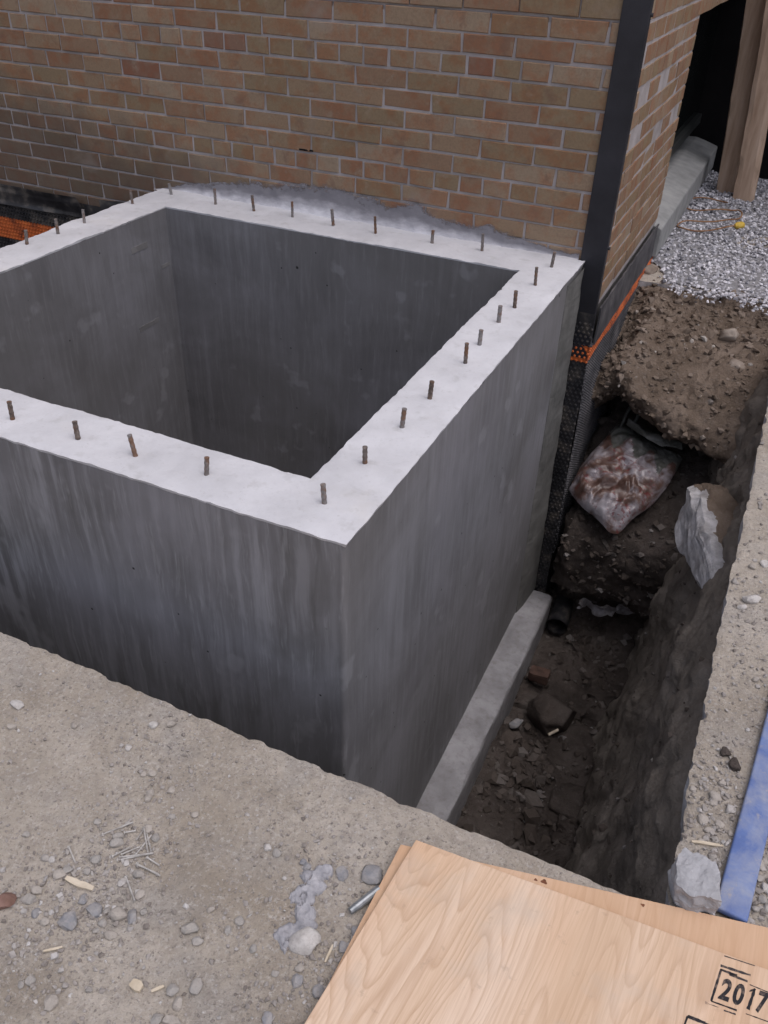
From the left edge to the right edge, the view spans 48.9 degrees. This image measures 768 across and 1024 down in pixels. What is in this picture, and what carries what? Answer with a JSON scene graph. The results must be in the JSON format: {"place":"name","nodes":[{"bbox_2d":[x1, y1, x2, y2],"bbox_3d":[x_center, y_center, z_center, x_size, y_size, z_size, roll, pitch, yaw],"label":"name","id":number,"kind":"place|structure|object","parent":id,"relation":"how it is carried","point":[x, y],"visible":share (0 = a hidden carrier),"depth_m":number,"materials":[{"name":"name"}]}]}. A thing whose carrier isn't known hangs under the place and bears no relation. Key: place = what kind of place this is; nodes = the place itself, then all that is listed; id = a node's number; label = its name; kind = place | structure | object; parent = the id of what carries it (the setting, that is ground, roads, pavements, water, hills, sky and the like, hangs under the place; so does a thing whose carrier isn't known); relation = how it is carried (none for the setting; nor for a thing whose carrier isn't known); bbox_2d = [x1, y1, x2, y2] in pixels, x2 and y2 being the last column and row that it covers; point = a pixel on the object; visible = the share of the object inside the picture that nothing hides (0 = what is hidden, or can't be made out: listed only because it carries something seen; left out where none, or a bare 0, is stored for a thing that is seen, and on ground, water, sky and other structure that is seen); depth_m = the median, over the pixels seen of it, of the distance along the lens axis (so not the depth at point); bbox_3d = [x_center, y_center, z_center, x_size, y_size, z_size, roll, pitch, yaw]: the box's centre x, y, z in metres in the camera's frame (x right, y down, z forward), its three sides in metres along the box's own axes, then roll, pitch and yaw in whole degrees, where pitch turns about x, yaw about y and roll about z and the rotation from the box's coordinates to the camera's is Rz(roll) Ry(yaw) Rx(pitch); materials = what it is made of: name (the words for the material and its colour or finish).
{"place":"outdoors","nodes":[
{"label":"outdoors","id":0,"kind":"place"},
{"bbox_2d":[0,234,767,1023],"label":"ground","id":1,"kind":"structure","parent":0,"point":[94,778],"depth_m":1.60,"materials":[{"name":"soil"}]},
{"bbox_2d":[0,892,16,909],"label":"brick fragment","id":2,"kind":"object","parent":1,"relation":"on","point":[7,899],"visible":1,"depth_m":1.46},
{"bbox_2d":[7,723,16,729],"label":"stone","id":3,"kind":"object","parent":1,"relation":"on","point":[10,726],"visible":1,"depth_m":1.77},
{"bbox_2d":[10,699,23,709],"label":"stone","id":4,"kind":"object","parent":1,"relation":"on","point":[17,704],"visible":1,"depth_m":1.81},
{"bbox_2d":[22,893,35,904],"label":"stone","id":5,"kind":"object","parent":1,"relation":"on","point":[28,898],"visible":1,"depth_m":1.47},
{"bbox_2d":[24,975,35,985],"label":"stone","id":6,"kind":"object","parent":1,"relation":"on","point":[30,980],"visible":1,"depth_m":1.36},
{"bbox_2d":[31,908,39,917],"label":"stone","id":7,"kind":"object","parent":1,"relation":"on","point":[35,913],"visible":1,"depth_m":1.45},
{"bbox_2d":[31,885,41,893],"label":"stone","id":8,"kind":"object","parent":1,"relation":"on","point":[35,889],"visible":1,"depth_m":1.48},
{"bbox_2d":[40,917,49,925],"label":"stone","id":9,"kind":"object","parent":1,"relation":"on","point":[44,921],"visible":1,"depth_m":1.44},
{"bbox_2d":[40,854,49,861],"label":"stone","id":10,"kind":"object","parent":1,"relation":"on","point":[44,857],"visible":1,"depth_m":1.53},
{"bbox_2d":[44,995,58,1010],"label":"stone","id":11,"kind":"object","parent":1,"relation":"on","point":[51,1002],"visible":1,"depth_m":1.33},
{"bbox_2d":[43,946,62,952],"bbox_3d":[-0.549,0.726,1.401,0.030,0.004,0.004,-7,40,-15],"label":"wood sliver","id":12,"kind":"object","parent":1,"relation":"on","point":[53,949],"visible":1,"depth_m":1.40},
{"bbox_2d":[52,868,66,879],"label":"stone","id":13,"kind":"object","parent":1,"relation":"on","point":[58,873],"visible":1,"depth_m":1.51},
{"bbox_2d":[57,911,77,930],"bbox_3d":[-0.538,0.697,1.441,0.033,0.021,0.033,21,55,22],"label":"stone","id":14,"kind":"object","parent":1,"relation":"on","point":[66,921],"visible":1,"depth_m":1.43,"materials":[{"name":"stone"}]},
{"bbox_2d":[63,864,73,872],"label":"stone","id":15,"kind":"object","parent":1,"relation":"on","point":[67,868],"visible":1,"depth_m":1.52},
{"bbox_2d":[65,876,94,890],"bbox_3d":[-0.540,0.660,1.498,0.058,0.008,0.013,14,40,13],"label":"wood chip","id":16,"kind":"object","parent":1,"relation":"on","point":[77,883],"visible":1,"depth_m":1.50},
{"bbox_2d":[78,893,86,904],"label":"stone","id":17,"kind":"object","parent":1,"relation":"on","point":[82,899],"visible":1,"depth_m":1.47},
{"bbox_2d":[83,866,90,874],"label":"stone","id":18,"kind":"object","parent":1,"relation":"on","point":[87,870],"visible":1,"depth_m":1.52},
{"bbox_2d":[85,902,102,917],"bbox_3d":[-0.498,0.688,1.461,0.027,0.017,0.023,26,42,30],"label":"stone","id":19,"kind":"object","parent":1,"relation":"on","point":[95,909],"visible":1,"depth_m":1.46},
{"bbox_2d":[90,855,100,863],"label":"stone","id":20,"kind":"object","parent":1,"relation":"on","point":[95,859],"visible":1,"depth_m":1.53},
{"bbox_2d":[93,818,101,824],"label":"stone","id":21,"kind":"object","parent":1,"relation":"on","point":[96,821],"visible":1,"depth_m":1.60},
{"bbox_2d":[98,917,106,927],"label":"stone","id":22,"kind":"object","parent":1,"relation":"on","point":[102,922],"visible":1,"depth_m":1.44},
{"bbox_2d":[103,930,117,939],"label":"stone","id":23,"kind":"object","parent":1,"relation":"on","point":[110,935],"visible":1,"depth_m":1.42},
{"bbox_2d":[109,837,123,847],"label":"stone","id":24,"kind":"object","parent":1,"relation":"on","point":[116,842],"visible":1,"depth_m":1.56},
{"bbox_2d":[108,906,127,921],"bbox_3d":[-0.458,0.692,1.452,0.032,0.023,0.025,30,46,14],"label":"stone","id":25,"kind":"object","parent":1,"relation":"on","point":[117,913],"visible":1,"depth_m":1.45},
{"bbox_2d":[102,822,133,834],"bbox_3d":[-0.500,0.596,1.589,0.058,0.009,0.008,-14,39,-21],"label":"nail","id":26,"kind":"object","parent":1,"relation":"on","point":[117,828],"visible":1,"depth_m":1.59,"materials":[{"name":"metal"}]},
{"bbox_2d":[112,832,124,838],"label":"stone","id":27,"kind":"object","parent":1,"relation":"on","point":[118,834],"visible":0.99,"depth_m":1.57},
{"bbox_2d":[117,878,126,886],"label":"stone","id":28,"kind":"object","parent":1,"relation":"on","point":[122,882],"visible":1,"depth_m":1.50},
{"bbox_2d":[124,875,135,901],"bbox_3d":[-0.449,0.667,1.493,0.008,0.009,0.054,-18,40,-25],"label":"nail","id":29,"kind":"object","parent":1,"relation":"on","point":[126,876],"visible":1,"depth_m":1.49,"materials":[{"name":"metal"}]},
{"bbox_2d":[127,909,136,924],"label":"stone","id":30,"kind":"object","parent":1,"relation":"on","point":[131,916],"visible":1,"depth_m":1.45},
{"bbox_2d":[119,853,152,858],"bbox_3d":[-0.453,0.628,1.543,0.060,0.009,0.008,-2,36,-6],"label":"nail","id":31,"kind":"object","parent":1,"relation":"on","point":[120,856],"visible":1,"depth_m":1.54,"materials":[{"name":"metal"}]},
{"bbox_2d":[129,979,143,992],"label":"stone","id":32,"kind":"object","parent":1,"relation":"on","point":[136,985],"visible":1,"depth_m":1.35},
{"bbox_2d":[133,870,144,877],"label":"stone","id":33,"kind":"object","parent":1,"relation":"on","point":[138,873],"visible":1,"depth_m":1.51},
{"bbox_2d":[135,889,144,898],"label":"stone","id":34,"kind":"object","parent":1,"relation":"on","point":[140,893],"visible":1,"depth_m":1.48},
{"bbox_2d":[140,908,147,915],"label":"stone","id":35,"kind":"object","parent":1,"relation":"on","point":[143,911],"visible":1,"depth_m":1.46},
{"bbox_2d":[142,827,148,852],"bbox_3d":[-0.442,0.608,1.566,0.008,0.009,0.052,-11,38,-18],"label":"nail","id":36,"kind":"object","parent":1,"relation":"on","point":[143,828],"visible":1,"depth_m":1.57,"materials":[{"name":"metal"}]},
{"bbox_2d":[144,824,151,832],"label":"stone","id":37,"kind":"object","parent":1,"relation":"on","point":[148,828],"visible":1,"depth_m":1.59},
{"bbox_2d":[145,794,152,801],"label":"stone","id":38,"kind":"object","parent":1,"relation":"on","point":[148,797],"visible":1,"depth_m":1.64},
{"bbox_2d":[148,721,157,728],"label":"stone","id":39,"kind":"object","parent":1,"relation":"on","point":[153,724],"visible":1,"depth_m":1.78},
{"bbox_2d":[151,833,159,841],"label":"stone","id":40,"kind":"object","parent":1,"relation":"on","point":[155,837],"visible":1,"depth_m":1.57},
{"bbox_2d":[150,1013,163,1023],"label":"stone","id":41,"kind":"object","parent":1,"relation":"on","point":[156,1018],"visible":1,"depth_m":1.31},
{"bbox_2d":[151,985,163,992],"bbox_3d":[-0.363,0.765,1.355,0.021,0.004,0.005,-13,41,-23],"label":"wood sliver","id":42,"kind":"object","parent":1,"relation":"on","point":[157,988],"visible":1,"depth_m":1.35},
{"bbox_2d":[161,1014,180,1023],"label":"stone","id":43,"kind":"object","parent":1,"relation":"on","point":[169,1019],"visible":1,"depth_m":1.31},
{"bbox_2d":[167,786,174,793],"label":"stone","id":44,"kind":"object","parent":1,"relation":"on","point":[171,790],"visible":1,"depth_m":1.66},
{"bbox_2d":[167,720,175,726],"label":"stone","id":45,"kind":"object","parent":1,"relation":"on","point":[172,723],"visible":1,"depth_m":1.79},
{"bbox_2d":[166,983,178,996],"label":"stone","id":46,"kind":"object","parent":1,"relation":"on","point":[172,989],"visible":1,"depth_m":1.35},
{"bbox_2d":[172,996,181,1011],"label":"stone","id":47,"kind":"object","parent":1,"relation":"on","point":[177,1004],"visible":1,"depth_m":1.33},
{"bbox_2d":[181,921,198,934],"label":"stone","id":48,"kind":"object","parent":1,"relation":"on","point":[190,927],"visible":1,"depth_m":1.43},
{"bbox_2d":[189,977,202,994],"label":"stone","id":49,"kind":"object","parent":1,"relation":"on","point":[196,986],"visible":1,"depth_m":1.35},
{"bbox_2d":[192,936,203,945],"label":"stone","id":50,"kind":"object","parent":1,"relation":"on","point":[197,940],"visible":1,"depth_m":1.41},
{"bbox_2d":[225,925,231,933],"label":"stone","id":51,"kind":"object","parent":1,"relation":"on","point":[228,929],"visible":1,"depth_m":1.43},
{"bbox_2d":[235,916,244,925],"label":"stone","id":52,"kind":"object","parent":1,"relation":"on","point":[239,921],"visible":1,"depth_m":1.45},
{"bbox_2d":[249,944,256,953],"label":"stone","id":53,"kind":"object","parent":1,"relation":"on","point":[253,948],"visible":1,"depth_m":1.41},
{"bbox_2d":[262,1011,272,1023],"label":"stone","id":54,"kind":"object","parent":1,"relation":"on","point":[267,1017],"visible":1,"depth_m":1.32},
{"bbox_2d":[264,843,271,850],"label":"stone","id":55,"kind":"object","parent":1,"relation":"on","point":[267,846],"visible":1,"depth_m":1.56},
{"bbox_2d":[271,970,279,976],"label":"stone","id":56,"kind":"object","parent":1,"relation":"on","point":[274,973],"visible":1,"depth_m":1.38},
{"bbox_2d":[272,848,281,857],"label":"stone","id":57,"kind":"object","parent":1,"relation":"on","point":[276,852],"visible":1,"depth_m":1.55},
{"bbox_2d":[291,973,303,987],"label":"stone","id":58,"kind":"object","parent":1,"relation":"on","point":[297,980],"visible":1,"depth_m":1.36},
{"bbox_2d":[294,963,304,971],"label":"stone","id":59,"kind":"object","parent":1,"relation":"on","point":[299,967],"visible":1,"depth_m":1.38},
{"bbox_2d":[273,864,333,954],"bbox_3d":[-0.138,0.689,1.474,0.072,0.019,0.179,12,37,13],"label":"mortar spill","id":60,"kind":"object","parent":1,"relation":"on","point":[302,896],"visible":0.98,"depth_m":1.48,"materials":[{"name":"concrete"}]},
{"bbox_2d":[288,926,320,955],"bbox_3d":[-0.134,0.720,1.417,0.056,0.032,0.047,10,51,23],"label":"white stone","id":61,"kind":"object","parent":1,"relation":"on","point":[305,941],"visible":1,"depth_m":1.41,"materials":[{"name":"stone"}]},
{"bbox_2d":[303,862,310,869],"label":"stone","id":62,"kind":"object","parent":1,"relation":"on","point":[307,865],"visible":1,"depth_m":1.53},
{"bbox_2d":[312,983,324,999],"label":"stone","id":63,"kind":"object","parent":1,"relation":"on","point":[318,989],"visible":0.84,"depth_m":1.35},
{"bbox_2d":[324,944,332,962],"bbox_3d":[-0.091,0.735,1.405,0.004,0.003,0.032,16,36,15],"label":"wood sliver","id":64,"kind":"object","parent":1,"relation":"on","point":[329,953],"visible":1,"depth_m":1.40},
{"bbox_2d":[336,865,348,881],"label":"stone","id":65,"kind":"object","parent":1,"relation":"on","point":[342,872],"visible":1,"depth_m":1.52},
{"bbox_2d":[339,941,347,953],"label":"stone","id":66,"kind":"object","parent":1,"relation":"on","point":[343,945],"visible":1,"depth_m":1.41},
{"bbox_2d":[351,925,357,935],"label":"stone","id":67,"kind":"object","parent":1,"relation":"on","point":[353,929],"visible":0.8,"depth_m":1.44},
{"bbox_2d":[0,0,726,591],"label":"brick building","id":68,"kind":"structure","parent":1,"relation":"on","point":[566,128],"depth_m":3.32,"materials":[{"name":"brick"}]},
{"bbox_2d":[0,184,124,247],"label":"dimple membrane","id":69,"kind":"object","parent":68,"relation":"attached to","point":[33,212],"visible":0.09,"depth_m":4.19,"materials":[{"name":"plastic"}]},
{"bbox_2d":[534,224,658,592],"bbox_3d":[1.039,-0.450,4.220,0.097,1.642,1.317,16,38,19],"label":"dimple membrane","id":70,"kind":"object","parent":68,"relation":"attached to","point":[583,372],"visible":0.47,"depth_m":3.69,"materials":[{"name":"plastic"}]},
{"bbox_2d":[650,3,722,256],"bbox_3d":[1.858,-2.539,5.122,0.360,1.070,2.980,16,38,19],"label":"window","id":71,"kind":"structure","parent":68,"relation":"in","point":[692,158],"depth_m":5.08,"materials":[{"name":"concrete"}]},
{"bbox_2d":[348,885,379,914],"bbox_3d":[-0.034,0.679,1.477,0.064,0.016,0.014,-24,43,-32],"label":"steel pin","id":72,"kind":"object","parent":1,"relation":"on","point":[361,902],"visible":1,"depth_m":1.47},
{"bbox_2d":[361,864,382,884],"bbox_3d":[-0.021,0.654,1.528,0.039,0.015,0.041,5,36,4],"label":"flat stone","id":73,"kind":"object","parent":1,"relation":"on","point":[371,874],"visible":1,"depth_m":1.52,"materials":[{"name":"stone"}]},
{"bbox_2d":[0,430,767,1023],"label":"dirt crumbs","id":74,"kind":"object","parent":1,"relation":"on","point":[328,922],"visible":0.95,"depth_m":1.52,"materials":[{"name":"soil"}]},
{"bbox_2d":[330,845,767,980],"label":"plywood sheet","id":75,"kind":"object","parent":1,"relation":"on","point":[746,942],"visible":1,"depth_m":1.46,"materials":[{"name":"brown wood"}]},
{"bbox_2d":[304,840,767,1023],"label":"plywood sheet","id":76,"kind":"object","parent":75,"relation":"on","point":[445,937],"visible":1,"depth_m":1.38,"materials":[{"name":"wood"}]},
{"bbox_2d":[667,848,721,915],"bbox_3d":[0.548,0.661,1.500,0.082,0.076,0.095,8,36,8],"label":"concrete chunk","id":77,"kind":"object","parent":1,"relation":"on","point":[694,879],"visible":0.99,"depth_m":1.47,"materials":[{"name":"concrete"}]},
{"bbox_2d":[697,813,708,824],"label":"stone","id":78,"kind":"object","parent":1,"relation":"on","point":[702,818],"visible":1,"depth_m":1.64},
{"bbox_2d":[691,840,723,846],"bbox_3d":[0.612,0.626,1.593,0.062,0.005,0.007,6,39,3],"label":"wood sliver","id":79,"kind":"object","parent":1,"relation":"on","point":[712,844],"visible":1,"depth_m":1.59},
{"bbox_2d":[651,170,767,315],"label":"gravel","id":80,"kind":"structure","parent":1,"relation":"on","point":[750,236],"depth_m":4.47,"materials":[{"name":"gravel"}]},
{"bbox_2d":[677,197,744,231],"bbox_3d":[1.908,-1.735,4.935,0.372,0.042,0.742,11,37,13],"label":"extension cord","id":81,"kind":"object","parent":80,"relation":"on","point":[738,225],"visible":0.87,"depth_m":4.81,"materials":[{"name":"yellow rubber"}]},
{"bbox_2d":[716,0,767,201],"bbox_3d":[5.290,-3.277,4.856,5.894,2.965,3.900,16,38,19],"label":"wooden post","id":82,"kind":"object","parent":80,"relation":"on","point":[743,146],"visible":0.93,"depth_m":5.07,"materials":[{"name":"wood"}]},
{"bbox_2d":[709,790,720,801],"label":"stone","id":83,"kind":"object","parent":1,"relation":"on","point":[715,796],"visible":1,"depth_m":1.68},
{"bbox_2d":[715,820,724,828],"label":"stone","id":84,"kind":"object","parent":1,"relation":"on","point":[720,824],"visible":1,"depth_m":1.63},
{"bbox_2d":[720,746,731,756],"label":"dark clod","id":85,"kind":"object","parent":1,"relation":"on","point":[724,751],"visible":1,"depth_m":1.76,"materials":[{"name":"soil"}]},
{"bbox_2d":[690,0,767,178],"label":"end wall","id":86,"kind":"structure","parent":1,"relation":"on","point":[715,103],"depth_m":5.58,"materials":[{"name":"black paper"}]},
{"bbox_2d":[725,805,736,812],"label":"stone","id":87,"kind":"object","parent":1,"relation":"on","point":[729,809],"visible":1,"depth_m":1.65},
{"bbox_2d":[729,757,740,771],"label":"dark clod","id":88,"kind":"object","parent":1,"relation":"on","point":[734,765],"visible":1,"depth_m":1.74,"materials":[{"name":"soil"}]},
{"bbox_2d":[737,604,746,609],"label":"stone","id":89,"kind":"object","parent":1,"relation":"on","point":[742,607],"visible":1,"depth_m":2.15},
{"bbox_2d":[717,710,767,922],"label":"blue board","id":90,"kind":"object","parent":1,"relation":"on","point":[741,872],"visible":0.86,"depth_m":1.58,"materials":[{"name":"paint"}]},
{"bbox_2d":[742,595,760,603],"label":"stone","id":91,"kind":"object","parent":1,"relation":"on","point":[751,599],"visible":1,"depth_m":2.16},
{"bbox_2d":[758,895,767,904],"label":"stone","id":92,"kind":"object","parent":1,"relation":"on","point":[763,899],"visible":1,"depth_m":1.50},
{"bbox_2d":[760,560,767,567],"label":"stone","id":93,"kind":"object","parent":1,"relation":"on","point":[764,563],"visible":1,"depth_m":2.29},
{"bbox_2d":[761,882,767,892],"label":"stone","id":94,"kind":"object","parent":1,"relation":"on","point":[764,886],"visible":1,"depth_m":1.52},
{"bbox_2d":[455,583,628,867],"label":"trench floor","id":95,"kind":"structure","parent":0,"point":[575,734],"depth_m":3.57,"materials":[{"name":"soil"}]},
{"bbox_2d":[509,718,522,728],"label":"flat stone","id":96,"kind":"object","parent":95,"relation":"on","point":[515,723],"visible":1,"depth_m":3.59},
{"bbox_2d":[528,665,550,684],"bbox_3d":[0.699,0.736,3.806,0.093,0.060,0.062,16,38,19],"label":"brick piece","id":97,"kind":"object","parent":95,"relation":"on","point":[539,675],"visible":1,"depth_m":3.79,"materials":[{"name":"brick"}]},
{"bbox_2d":[527,693,576,736],"bbox_3d":[0.705,0.871,3.648,0.193,0.179,0.212,24,41,28],"label":"muddy boulder","id":98,"kind":"object","parent":95,"relation":"on","point":[547,713],"visible":0.97,"depth_m":3.58,"materials":[{"name":"stone"}]},
{"bbox_2d":[549,782,584,818],"bbox_3d":[0.740,1.158,3.328,0.175,0.136,0.187,11,36,12],"label":"muddy boulder","id":99,"kind":"object","parent":95,"relation":"on","point":[567,800],"visible":0.62,"depth_m":3.29,"materials":[{"name":"stone"}]},
{"bbox_2d":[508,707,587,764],"bbox_3d":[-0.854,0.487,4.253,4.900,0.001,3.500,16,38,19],"label":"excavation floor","id":100,"kind":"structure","parent":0,"point":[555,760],"depth_m":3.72,"materials":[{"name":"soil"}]},
{"bbox_2d":[0,183,584,824],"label":"concrete shaft","id":101,"kind":"object","parent":100,"relation":"on","point":[276,477],"visible":0.87,"depth_m":2.68,"materials":[{"name":"concrete"}]},
{"bbox_2d":[547,594,573,633],"bbox_3d":[0.855,0.495,4.088,0.102,0.105,0.185,13,37,16],"label":"drain pipe","id":102,"kind":"object","parent":101,"relation":"attached to","point":[559,618],"visible":1,"depth_m":4.06,"materials":[{"name":"plastic"}]},
{"bbox_2d":[548,395,711,673],"bbox_3d":[1.248,0.033,3.924,0.802,1.268,1.043,16,38,19],"label":"soil face","id":103,"kind":"object","parent":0,"point":[654,557],"visible":0.37,"depth_m":3.78},
{"bbox_2d":[577,598,632,616],"bbox_3d":[1.036,0.455,3.928,0.271,0.112,0.081,9,36,9],"label":"plastic scrap","id":104,"kind":"object","parent":103,"relation":"in","point":[598,611],"visible":0.87,"depth_m":3.94,"materials":[{"name":"plastic"}]},
{"bbox_2d":[569,407,681,533],"bbox_3d":[1.070,-0.204,3.727,0.490,0.366,0.367,-26,44,-33],"label":"plastic bag","id":105,"kind":"object","parent":103,"relation":"on","point":[623,477],"visible":0.99,"depth_m":3.67,"materials":[{"name":"plastic"}]},
{"bbox_2d":[563,378,767,903],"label":"trench bank","id":106,"kind":"structure","parent":0,"point":[650,828],"depth_m":2.44,"materials":[{"name":"brown soil"}]},
{"bbox_2d":[462,406,760,888],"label":"damp clods","id":107,"kind":"object","parent":106,"relation":"on","point":[519,774],"visible":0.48,"depth_m":3.56,"materials":[{"name":"soil"}]},
{"bbox_2d":[674,483,738,588],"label":"broken slab","id":108,"kind":"structure","parent":106,"relation":"on","point":[704,520],"depth_m":2.83,"materials":[{"name":"concrete"}]},
{"bbox_2d":[591,285,767,462],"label":"soil shelf","id":109,"kind":"object","parent":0,"point":[697,412],"visible":0.66,"depth_m":3.61,"materials":[{"name":"soil"}]},
{"bbox_2d":[644,264,657,274],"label":"rock","id":110,"kind":"object","parent":109,"relation":"on","point":[651,269],"visible":0.68,"depth_m":4.17,"materials":[{"name":"stone"}]},
{"bbox_2d":[592,277,767,464],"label":"dry clods","id":111,"kind":"object","parent":109,"relation":"on","point":[710,334],"visible":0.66,"depth_m":3.70,"materials":[{"name":"soil"}]},
{"bbox_2d":[718,328,738,341],"bbox_3d":[1.524,-0.783,3.734,0.082,0.076,0.087,20,39,23],"label":"rock","id":112,"kind":"object","parent":109,"relation":"on","point":[730,335],"visible":1,"depth_m":3.71,"materials":[{"name":"stone"}]},
{"bbox_2d":[728,359,745,369],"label":"rock","id":113,"kind":"object","parent":109,"relation":"on","point":[735,362],"visible":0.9,"depth_m":3.55,"materials":[{"name":"stone"}]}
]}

